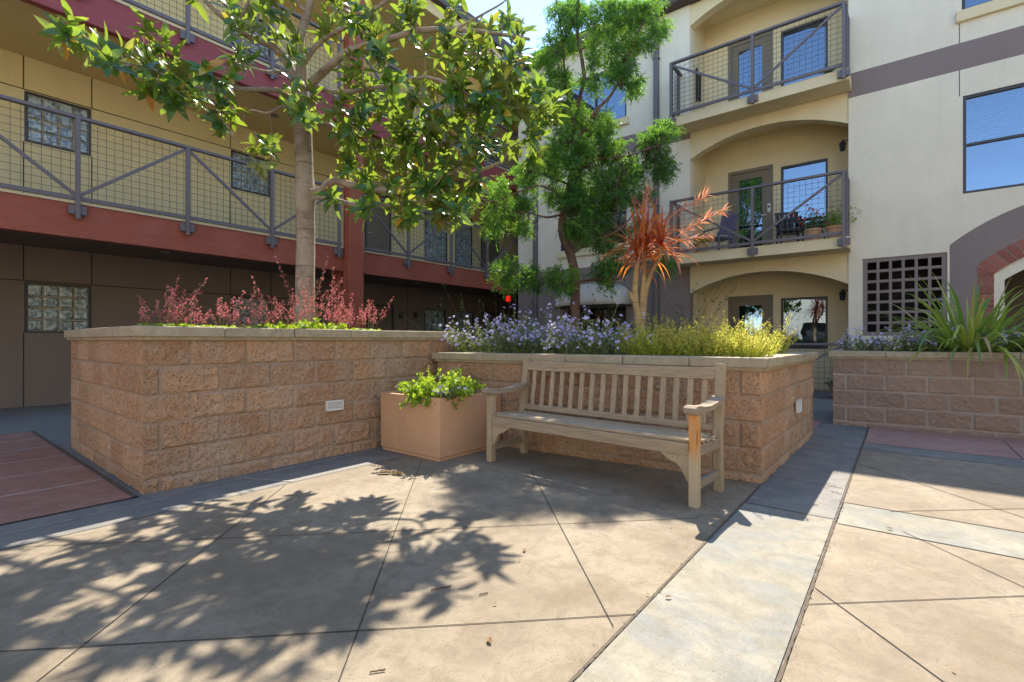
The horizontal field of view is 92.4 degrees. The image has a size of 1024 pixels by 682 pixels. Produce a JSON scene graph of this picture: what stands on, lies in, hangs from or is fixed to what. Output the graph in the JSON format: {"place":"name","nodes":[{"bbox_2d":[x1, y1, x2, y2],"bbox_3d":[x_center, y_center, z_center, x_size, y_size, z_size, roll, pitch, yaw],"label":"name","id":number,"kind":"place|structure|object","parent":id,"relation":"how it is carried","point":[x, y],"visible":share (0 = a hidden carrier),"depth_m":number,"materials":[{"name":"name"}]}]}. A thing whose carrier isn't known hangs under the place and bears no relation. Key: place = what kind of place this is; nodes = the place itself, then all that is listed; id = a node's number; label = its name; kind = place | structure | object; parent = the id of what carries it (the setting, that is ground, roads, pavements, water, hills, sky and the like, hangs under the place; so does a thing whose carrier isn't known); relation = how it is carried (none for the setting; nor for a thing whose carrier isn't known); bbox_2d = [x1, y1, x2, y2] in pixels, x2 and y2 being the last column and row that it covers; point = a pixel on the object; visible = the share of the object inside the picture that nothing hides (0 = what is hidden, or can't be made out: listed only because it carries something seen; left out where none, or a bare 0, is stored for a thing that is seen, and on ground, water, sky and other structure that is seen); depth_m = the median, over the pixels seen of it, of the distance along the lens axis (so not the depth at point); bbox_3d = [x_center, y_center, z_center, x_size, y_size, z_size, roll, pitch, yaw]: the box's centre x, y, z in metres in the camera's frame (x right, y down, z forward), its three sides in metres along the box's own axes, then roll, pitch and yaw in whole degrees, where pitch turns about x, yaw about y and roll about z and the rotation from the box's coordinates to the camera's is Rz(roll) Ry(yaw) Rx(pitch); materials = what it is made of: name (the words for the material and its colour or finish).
{"place":"outdoors","nodes":[
{"label":"outdoors","id":0,"kind":"place"},
{"bbox_2d":[0,432,130,523],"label":"red paving","id":1,"kind":"structure","parent":0,"point":[38,503],"depth_m":3.77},
{"bbox_2d":[0,479,102,497],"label":"paving joint","id":2,"kind":"object","parent":1,"relation":"on","point":[48,488],"visible":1,"depth_m":3.64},
{"bbox_2d":[0,446,760,681],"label":"paving","id":3,"kind":"structure","parent":0,"point":[58,592],"depth_m":2.29,"materials":[{"name":"concrete"}]},
{"bbox_2d":[36,485,284,681],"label":"paving joint","id":4,"kind":"object","parent":3,"relation":"on","point":[145,595],"visible":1,"depth_m":2.08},
{"bbox_2d":[0,614,633,651],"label":"paving joint","id":5,"kind":"object","parent":3,"relation":"on","point":[314,632],"visible":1,"depth_m":1.84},
{"bbox_2d":[18,518,682,546],"bbox_3d":[-0.736,1.097,2.832,3.824,0.001,0.005,0,0,-6],"label":"paving joint","id":6,"kind":"object","parent":3,"relation":"on","point":[330,533],"visible":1,"depth_m":2.80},
{"bbox_2d":[338,462,420,681],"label":"paving joint","id":7,"kind":"object","parent":3,"relation":"on","point":[373,589],"visible":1,"depth_m":2.10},
{"bbox_2d":[381,389,500,461],"bbox_3d":[-0.725,0.810,5.052,0.870,0.580,0.870,0,0,38],"label":"terracotta pot","id":8,"kind":"object","parent":3,"relation":"on","point":[440,429],"visible":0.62,"depth_m":4.70,"materials":[{"name":"ceramic"}]},
{"bbox_2d":[395,366,485,409],"bbox_3d":[-0.686,0.447,4.857,0.904,0.406,0.878,0,0,38],"label":"pot plant","id":9,"kind":"object","parent":8,"relation":"in","point":[425,388],"visible":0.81,"depth_m":4.65,"materials":[{"name":"green plant"}]},
{"bbox_2d":[435,382,466,401],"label":"pot plant","id":10,"kind":"object","parent":8,"relation":"in","point":[452,395],"visible":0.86,"depth_m":4.51,"materials":[{"name":"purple plant"}]},
{"bbox_2d":[531,471,612,625],"bbox_3d":[0.275,1.097,3.028,0.005,0.001,2.297,0,0,-6],"label":"paving joint","id":11,"kind":"object","parent":3,"relation":"on","point":[576,556],"visible":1,"depth_m":2.45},
{"bbox_2d":[481,358,726,508],"bbox_3d":[0.663,0.634,4.042,1.950,0.935,0.636,0,0,41],"label":"wooden bench","id":12,"kind":"object","parent":3,"relation":"on","point":[684,450],"visible":1,"depth_m":3.91,"materials":[{"name":"brown wood"}]},
{"bbox_2d":[0,390,1023,681],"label":"ground","id":13,"kind":"structure","parent":0,"point":[52,424],"depth_m":6.20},
{"bbox_2d":[31,431,137,497],"bbox_3d":[-4.245,1.094,4.710,4.100,0.001,0.042,0,0,38],"label":"paving joint","id":14,"kind":"object","parent":13,"relation":"on","point":[108,479],"visible":1,"depth_m":4.24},
{"bbox_2d":[0,446,407,549],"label":"path band","id":15,"kind":"object","parent":13,"relation":"on","point":[194,496],"depth_m":3.40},
{"bbox_2d":[0,496,136,524],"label":"paving joint","id":16,"kind":"object","parent":15,"relation":"on","point":[64,511],"visible":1,"depth_m":3.15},
{"bbox_2d":[0,0,523,408],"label":"apartment building","id":17,"kind":"structure","parent":13,"relation":"on","point":[114,202],"depth_m":9.26,"materials":[{"name":"brown paint"}]},
{"bbox_2d":[24,282,90,332],"bbox_3d":[-7.894,-0.565,8.542,0.102,0.850,0.860,0,0,38],"label":"window","id":18,"kind":"structure","parent":17,"relation":"in","point":[48,308],"depth_m":8.49,"materials":[{"name":"clear glass"}]},
{"bbox_2d":[24,91,90,155],"bbox_3d":[-7.894,-3.755,8.542,0.102,0.850,0.860,0,0,38],"label":"window","id":19,"kind":"structure","parent":17,"relation":"in","point":[35,98],"depth_m":8.48,"materials":[{"name":"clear glass"}]},
{"bbox_2d":[231,8,269,59],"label":"window","id":20,"kind":"structure","parent":17,"relation":"in","point":[255,47],"depth_m":11.14,"materials":[{"name":"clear glass"}]},
{"bbox_2d":[231,296,270,326],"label":"window","id":21,"kind":"structure","parent":17,"relation":"in","point":[245,313],"depth_m":11.02,"materials":[{"name":"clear glass"}]},
{"bbox_2d":[231,150,270,196],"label":"window","id":22,"kind":"structure","parent":17,"relation":"in","point":[234,154],"depth_m":11.00,"materials":[{"name":"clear glass"}]},
{"bbox_2d":[364,193,390,254],"bbox_3d":[-3.755,-3.072,13.734,0.102,2.130,0.894,0,0,38],"label":"door","id":23,"kind":"structure","parent":17,"relation":"in","point":[379,229],"depth_m":13.76,"materials":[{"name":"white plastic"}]},
{"bbox_2d":[366,304,393,330],"bbox_3d":[-3.728,0.031,13.789,0.075,2.095,0.934,0,0,38],"label":"door","id":24,"kind":"structure","parent":17,"relation":"in","point":[387,323],"depth_m":13.84,"materials":[{"name":"brown plastic"}]},
{"bbox_2d":[424,309,445,331],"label":"window","id":25,"kind":"structure","parent":17,"relation":"in","point":[429,325],"depth_m":15.43,"materials":[{"name":"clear glass"}]},
{"bbox_2d":[424,205,446,263],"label":"window","id":26,"kind":"structure","parent":17,"relation":"in","point":[435,238],"depth_m":15.41,"materials":[{"name":"clear glass"}]},
{"bbox_2d":[455,218,471,268],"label":"window","id":27,"kind":"structure","parent":17,"relation":"in","point":[463,229],"depth_m":16.47,"materials":[{"name":"clear glass"}]},
{"bbox_2d":[455,311,472,343],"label":"window","id":28,"kind":"structure","parent":17,"relation":"in","point":[459,314],"depth_m":16.43,"materials":[{"name":"clear glass"}]},
{"bbox_2d":[481,312,498,350],"bbox_3d":[-0.806,0.031,17.489,0.075,2.095,0.944,0,0,38],"label":"door","id":29,"kind":"structure","parent":17,"relation":"in","point":[493,315],"depth_m":17.49,"materials":[{"name":"grey"}]},
{"bbox_2d":[481,223,498,271],"bbox_3d":[-0.806,-3.072,17.489,0.075,2.130,0.944,0,0,38],"label":"door","id":30,"kind":"structure","parent":17,"relation":"in","point":[495,252],"depth_m":17.53,"materials":[{"name":"grey glass"}]},
{"bbox_2d":[64,325,471,494],"bbox_3d":[-2.587,0.494,5.598,2.600,1.212,3.441,0,0,38],"label":"raised planter","id":31,"kind":"object","parent":13,"relation":"on","point":[156,408],"visible":0.83,"depth_m":4.14,"materials":[{"name":"brick"}]},
{"bbox_2d":[136,276,207,325],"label":"shrub","id":32,"kind":"object","parent":31,"relation":"on","point":[141,312],"visible":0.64,"depth_m":3.78,"materials":[{"name":"red plant"}]},
{"bbox_2d":[163,285,209,326],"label":"red-leaved shrub","id":33,"kind":"object","parent":31,"relation":"on","point":[190,314],"visible":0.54,"depth_m":3.90,"materials":[{"name":"red plant"}]},
{"bbox_2d":[193,290,254,327],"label":"shrub","id":34,"kind":"object","parent":31,"relation":"on","point":[224,315],"visible":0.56,"depth_m":4.24,"materials":[{"name":"red plant"}]},
{"bbox_2d":[220,287,280,327],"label":"red-leaved shrub","id":35,"kind":"object","parent":31,"relation":"on","point":[239,319],"visible":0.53,"depth_m":4.45,"materials":[{"name":"red plant"}]},
{"bbox_2d":[248,276,307,328],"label":"red-leaved shrub","id":36,"kind":"object","parent":31,"relation":"on","point":[263,305],"visible":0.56,"depth_m":4.65,"materials":[{"name":"red plant"}]},
{"bbox_2d":[258,320,318,328],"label":"creeper plant","id":37,"kind":"object","parent":31,"relation":"on","point":[304,325],"visible":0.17,"depth_m":4.60,"materials":[{"name":"green plant"}]},
{"bbox_2d":[34,0,571,323],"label":"magnolia tree","id":38,"kind":"object","parent":31,"relation":"on","point":[174,88],"visible":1,"depth_m":4.90,"materials":[{"name":"green plant"}]},
{"bbox_2d":[275,254,344,328],"bbox_3d":[-1.897,-0.448,4.717,0.497,0.755,0.550,0,0,11],"label":"red-leaved shrub","id":39,"kind":"object","parent":31,"relation":"on","point":[328,304],"visible":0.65,"depth_m":4.75,"materials":[{"name":"red plant"}]},
{"bbox_2d":[292,266,349,326],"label":"red-leaved shrub","id":40,"kind":"object","parent":31,"relation":"on","point":[341,305],"visible":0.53,"depth_m":5.08,"materials":[{"name":"red plant"}]},
{"bbox_2d":[300,317,348,329],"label":"creeper plant","id":41,"kind":"object","parent":31,"relation":"on","point":[342,325],"visible":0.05,"depth_m":4.75,"materials":[{"name":"green plant"}]},
{"bbox_2d":[325,399,343,410],"bbox_3d":[-1.691,0.613,4.676,0.030,0.096,0.179,0,0,38],"label":"vent","id":42,"kind":"object","parent":31,"relation":"attached to","point":[332,405],"visible":1,"depth_m":4.66,"materials":[{"name":"white plastic"}]},
{"bbox_2d":[320,286,370,329],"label":"shrub","id":43,"kind":"object","parent":31,"relation":"on","point":[350,316],"visible":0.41,"depth_m":5.18,"materials":[{"name":"red plant"}]},
{"bbox_2d":[345,296,393,330],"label":"red-leaved shrub","id":44,"kind":"object","parent":31,"relation":"on","point":[364,323],"visible":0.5,"depth_m":5.47,"materials":[{"name":"red plant"}]},
{"bbox_2d":[432,350,817,483],"bbox_3d":[1.352,0.614,5.729,3.481,0.972,2.954,0,0,38],"label":"raised planter","id":45,"kind":"object","parent":13,"relation":"on","point":[768,430],"visible":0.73,"depth_m":4.37,"materials":[{"name":"stone"}]},
{"bbox_2d":[434,315,501,351],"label":"violet flower plant","id":46,"kind":"object","parent":45,"relation":"on","point":[461,347],"visible":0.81,"depth_m":5.70,"materials":[{"name":"purple plant"}]},
{"bbox_2d":[398,282,593,350],"bbox_3d":[-0.332,-0.024,9.555,3.786,2.222,3.174,0,0,-15],"label":"dark bush","id":47,"kind":"object","parent":45,"relation":"in","point":[481,318],"visible":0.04,"depth_m":9.39,"materials":[{"name":"purple plant"}]},
{"bbox_2d":[468,314,528,352],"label":"violet flower plant","id":48,"kind":"object","parent":45,"relation":"on","point":[491,349],"visible":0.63,"depth_m":5.56,"materials":[{"name":"purple plant"}]},
{"bbox_2d":[482,309,566,351],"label":"violet flower plant","id":49,"kind":"object","parent":45,"relation":"on","point":[520,330],"visible":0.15,"depth_m":6.11,"materials":[{"name":"purple plant"}]},
{"bbox_2d":[487,303,566,352],"bbox_3d":[0.147,-0.118,5.484,0.860,0.624,0.982,0,0,38],"label":"violet flower plant","id":50,"kind":"object","parent":45,"relation":"on","point":[507,348],"visible":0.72,"depth_m":5.34,"materials":[{"name":"purple plant"}]},
{"bbox_2d":[499,301,581,351],"bbox_3d":[0.412,-0.140,5.853,0.936,0.680,0.892,0,0,-21],"label":"violet flower plant","id":51,"kind":"object","parent":45,"relation":"on","point":[530,312],"visible":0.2,"depth_m":5.86,"materials":[{"name":"purple plant"}]},
{"bbox_2d":[508,315,588,353],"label":"violet flower plant","id":52,"kind":"object","parent":45,"relation":"on","point":[547,348],"visible":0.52,"depth_m":5.17,"materials":[{"name":"purple plant"}]},
{"bbox_2d":[528,315,605,353],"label":"violet flower plant","id":53,"kind":"object","parent":45,"relation":"on","point":[561,346],"visible":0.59,"depth_m":4.96,"materials":[{"name":"purple plant"}]},
{"bbox_2d":[464,0,686,336],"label":"fern pine tree","id":54,"kind":"object","parent":45,"relation":"on","point":[574,197],"visible":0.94,"depth_m":8.15,"materials":[{"name":"green plant"}]},
{"bbox_2d":[537,299,622,353],"bbox_3d":[0.832,-0.146,5.678,1.014,0.692,0.960,0,0,38],"label":"violet flower plant","id":55,"kind":"object","parent":45,"relation":"on","point":[582,324],"visible":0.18,"depth_m":5.59,"materials":[{"name":"purple plant"}]},
{"bbox_2d":[555,310,644,354],"bbox_3d":[0.830,-0.069,4.944,0.834,0.524,0.773,0,0,38],"label":"violet flower plant","id":56,"kind":"object","parent":45,"relation":"on","point":[574,347],"visible":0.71,"depth_m":4.86,"materials":[{"name":"purple plant"}]},
{"bbox_2d":[579,312,651,354],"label":"violet flower plant","id":57,"kind":"object","parent":45,"relation":"on","point":[601,349],"visible":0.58,"depth_m":4.72,"materials":[{"name":"purple plant"}]},
{"bbox_2d":[605,315,669,354],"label":"golden shrub","id":58,"kind":"object","parent":45,"relation":"on","point":[632,349],"visible":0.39,"depth_m":4.67,"materials":[{"name":"plant"}]},
{"bbox_2d":[632,314,692,354],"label":"golden shrub","id":59,"kind":"object","parent":45,"relation":"on","point":[656,346],"visible":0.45,"depth_m":4.51,"materials":[{"name":"plant"}]},
{"bbox_2d":[600,182,733,337],"bbox_3d":[1.749,-0.825,5.639,1.484,1.984,1.128,0,0,6],"label":"cordyline","id":60,"kind":"object","parent":45,"relation":"on","point":[647,229],"visible":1,"depth_m":5.61,"materials":[{"name":"plant"}]},
{"bbox_2d":[632,312,703,334],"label":"golden shrub","id":61,"kind":"object","parent":45,"relation":"on","point":[693,320],"visible":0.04,"depth_m":4.99,"materials":[{"name":"plant"}]},
{"bbox_2d":[636,317,712,355],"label":"golden shrub","id":62,"kind":"object","parent":45,"relation":"on","point":[671,345],"visible":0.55,"depth_m":4.44,"materials":[{"name":"plant"}]},
{"bbox_2d":[667,315,727,355],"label":"golden shrub","id":63,"kind":"object","parent":45,"relation":"on","point":[694,350],"visible":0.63,"depth_m":4.31,"materials":[{"name":"plant"}]},
{"bbox_2d":[678,308,754,343],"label":"golden shrub","id":64,"kind":"object","parent":45,"relation":"on","point":[688,328],"visible":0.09,"depth_m":4.78,"materials":[{"name":"plant"}]},
{"bbox_2d":[693,320,758,355],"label":"golden shrub","id":65,"kind":"object","parent":45,"relation":"on","point":[722,352],"visible":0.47,"depth_m":4.19,"materials":[{"name":"plant"}]},
{"bbox_2d":[716,321,779,356],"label":"golden shrub","id":66,"kind":"object","parent":45,"relation":"on","point":[755,350],"visible":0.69,"depth_m":4.05,"materials":[{"name":"plant"}]},
{"bbox_2d":[718,313,795,353],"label":"golden shrub","id":67,"kind":"object","parent":45,"relation":"on","point":[776,345],"visible":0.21,"depth_m":4.75,"materials":[{"name":"plant"}]},
{"bbox_2d":[725,315,799,353],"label":"golden shrub","id":68,"kind":"object","parent":45,"relation":"on","point":[786,347],"visible":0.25,"depth_m":5.20,"materials":[{"name":"plant"}]},
{"bbox_2d":[568,485,760,681],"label":"paving joint","id":69,"kind":"object","parent":13,"relation":"on","point":[589,661],"visible":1,"depth_m":2.05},
{"bbox_2d":[575,503,832,681],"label":"path band","id":70,"kind":"object","parent":13,"relation":"on","point":[736,587],"visible":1,"depth_m":2.00,"materials":[{"name":"concrete"}]},
{"bbox_2d":[515,0,1023,395],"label":"apartment building","id":71,"kind":"structure","parent":13,"relation":"on","point":[901,126],"depth_m":10.03,"materials":[{"name":"beige paint"}]},
{"bbox_2d":[554,283,631,308],"bbox_3d":[2.007,-1.219,12.826,2.078,0.666,0.764,0,0,38],"label":"awning","id":72,"kind":"object","parent":71,"relation":"attached to","point":[587,298],"visible":0.59,"depth_m":12.39,"materials":[{"name":"fabric"}]},
{"bbox_2d":[557,181,628,258],"bbox_3d":[2.244,-3.285,13.328,2.200,1.930,0.440,0,0,38],"label":"window","id":73,"kind":"structure","parent":71,"relation":"in","point":[561,254],"depth_m":13.25,"materials":[{"name":"clear glass"}]},
{"bbox_2d":[563,70,628,141],"bbox_3d":[2.323,-6.400,13.266,2.000,1.700,0.440,0,0,38],"label":"window","id":74,"kind":"structure","parent":71,"relation":"in","point":[615,100],"depth_m":13.24,"materials":[{"name":"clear glass"}]},
{"bbox_2d":[569,306,625,346],"bbox_3d":[2.370,0.090,13.286,1.950,2.180,0.350,0,0,38],"label":"window","id":75,"kind":"structure","parent":71,"relation":"in","point":[620,309],"depth_m":13.34,"materials":[{"name":"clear glass"}]},
{"bbox_2d":[693,236,710,252],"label":"potted plant","id":76,"kind":"object","parent":71,"relation":"on","point":[702,242],"visible":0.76,"depth_m":11.06,"materials":[{"name":"green plant"}]},
{"bbox_2d":[703,212,738,249],"bbox_3d":[4.896,-2.453,11.509,0.480,0.955,0.615,0,0,-22],"label":"patio chair","id":77,"kind":"object","parent":71,"relation":"on","point":[731,224],"visible":0.8,"depth_m":11.31,"materials":[{"name":"blue paint"}]},
{"bbox_2d":[728,294,772,339],"bbox_3d":[5.878,-0.010,12.024,1.000,2.180,0.481,0,0,38],"label":"balcony door","id":78,"kind":"structure","parent":71,"relation":"in","point":[753,306],"depth_m":12.09,"materials":[{"name":"brown glass"}]},
{"bbox_2d":[728,164,772,248],"bbox_3d":[5.878,-3.080,12.024,1.000,2.180,0.481,0,0,38],"label":"balcony door","id":79,"kind":"structure","parent":71,"relation":"in","point":[763,174],"depth_m":12.10,"materials":[{"name":"brown glass"}]},
{"bbox_2d":[728,30,772,101],"bbox_3d":[5.878,-6.240,12.024,1.000,2.180,0.481,0,0,38],"label":"balcony door","id":80,"kind":"structure","parent":71,"relation":"in","point":[769,33],"depth_m":12.09,"materials":[{"name":"brown glass"}]},
{"bbox_2d":[774,211,804,243],"bbox_3d":[6.154,-2.453,10.894,0.480,0.955,0.615,0,0,18],"label":"patio chair","id":81,"kind":"object","parent":71,"relation":"on","point":[785,230],"visible":0.7,"depth_m":11.04,"materials":[{"name":"wicker"}]},
{"bbox_2d":[781,296,827,348],"bbox_3d":[6.771,-0.410,11.339,1.130,1.380,0.350,0,0,38],"label":"window","id":82,"kind":"structure","parent":71,"relation":"in","point":[809,316],"depth_m":11.43,"materials":[{"name":"clear glass"}]},
{"bbox_2d":[781,158,827,229],"bbox_3d":[6.771,-3.295,11.339,1.130,1.750,0.350,0,0,38],"label":"window","id":83,"kind":"structure","parent":71,"relation":"in","point":[816,167],"depth_m":11.46,"materials":[{"name":"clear glass"}]},
{"bbox_2d":[781,16,827,86],"bbox_3d":[6.771,-6.455,11.339,1.130,1.750,0.350,0,0,38],"label":"window","id":84,"kind":"structure","parent":71,"relation":"in","point":[820,30],"depth_m":11.44,"materials":[{"name":"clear glass"}]},
{"bbox_2d":[793,204,838,239],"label":"potted plant","id":85,"kind":"object","parent":71,"relation":"on","point":[811,229],"visible":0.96,"depth_m":9.76,"materials":[{"name":"green plant"}]},
{"bbox_2d":[808,202,861,237],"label":"potted plant","id":86,"kind":"object","parent":71,"relation":"on","point":[834,226],"visible":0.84,"depth_m":9.59,"materials":[{"name":"green plant"}]},
{"bbox_2d":[956,0,1023,23],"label":"window","id":87,"kind":"structure","parent":71,"relation":"in","point":[971,9],"depth_m":8.46,"materials":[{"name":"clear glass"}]},
{"bbox_2d":[963,83,1023,193],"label":"window","id":88,"kind":"structure","parent":71,"relation":"in","point":[993,125],"depth_m":8.60,"materials":[{"name":"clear glass"}]},
{"bbox_2d":[1005,292,1023,347],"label":"passage door","id":89,"kind":"structure","parent":71,"relation":"in","point":[1020,299],"depth_m":10.04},
{"bbox_2d":[745,412,867,518],"bbox_3d":[4.388,1.100,6.477,0.506,0.001,8.394,0,0,38],"label":"path band","id":90,"kind":"object","parent":13,"relation":"on","point":[825,454],"visible":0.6,"depth_m":4.04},
{"bbox_2d":[776,427,868,681],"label":"paving joint","id":91,"kind":"object","parent":13,"relation":"on","point":[783,666],"visible":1,"depth_m":2.14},
{"bbox_2d":[828,349,1023,438],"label":"raised planter","id":92,"kind":"object","parent":13,"relation":"on","point":[926,391],"visible":0.98,"depth_m":5.94,"materials":[{"name":"brick"}]},
{"bbox_2d":[836,326,893,350],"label":"violet flower plant","id":93,"kind":"object","parent":92,"relation":"on","point":[872,346],"visible":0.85,"depth_m":6.62,"materials":[{"name":"purple plant"}]},
{"bbox_2d":[857,324,924,350],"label":"violet flower plant","id":94,"kind":"object","parent":92,"relation":"on","point":[891,344],"visible":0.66,"depth_m":6.36,"materials":[{"name":"purple plant"}]},
{"bbox_2d":[897,327,953,351],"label":"violet flower plant","id":95,"kind":"object","parent":92,"relation":"on","point":[916,342],"visible":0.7,"depth_m":6.18,"materials":[{"name":"purple plant"}]},
{"bbox_2d":[856,272,1023,385],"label":"flax plant","id":96,"kind":"object","parent":92,"relation":"on","point":[969,340],"visible":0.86,"depth_m":5.85,"materials":[{"name":"green plant"}]},
{"bbox_2d":[924,328,995,351],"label":"violet flower plant","id":97,"kind":"object","parent":92,"relation":"on","point":[937,345],"visible":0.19,"depth_m":6.08,"materials":[{"name":"purple plant"}]},
{"bbox_2d":[986,325,1023,351],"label":"violet flower plant","id":98,"kind":"object","parent":92,"relation":"on","point":[1015,348],"visible":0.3,"depth_m":5.72,"materials":[{"name":"purple plant"}]},
{"bbox_2d":[837,503,1023,558],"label":"path band","id":99,"kind":"object","parent":13,"relation":"on","point":[992,540],"visible":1,"depth_m":2.86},
{"bbox_2d":[862,443,1023,467],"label":"path band","id":100,"kind":"object","parent":13,"relation":"on","point":[955,456],"visible":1,"depth_m":4.71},
{"bbox_2d":[459,0,630,54],"label":"sky","id":101,"kind":"structure","parent":0,"point":[531,10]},
{"bbox_2d":[547,267,738,342],"bbox_3d":[2.229,-0.243,8.890,3.431,2.654,4.099,0,0,38],"label":"flower plant","id":102,"kind":"object","parent":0,"point":[665,311],"visible":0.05,"depth_m":8.66,"materials":[{"name":"purple plant"}]},
{"bbox_2d":[781,524,1023,681],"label":"paving","id":103,"kind":"structure","parent":0,"point":[964,637],"depth_m":1.97,"materials":[{"name":"concrete"}]},
{"bbox_2d":[814,587,943,681],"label":"paving joint","id":104,"kind":"object","parent":103,"relation":"on","point":[882,636],"visible":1,"depth_m":1.81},
{"bbox_2d":[814,595,1023,603],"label":"paving joint","id":105,"kind":"object","parent":103,"relation":"on","point":[916,599],"visible":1,"depth_m":2.08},
{"bbox_2d":[844,450,1023,531],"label":"paving","id":106,"kind":"structure","parent":0,"point":[998,487],"depth_m":3.66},
{"bbox_2d":[865,427,1023,459],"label":"red paving","id":107,"kind":"structure","parent":0,"point":[977,445],"depth_m":5.32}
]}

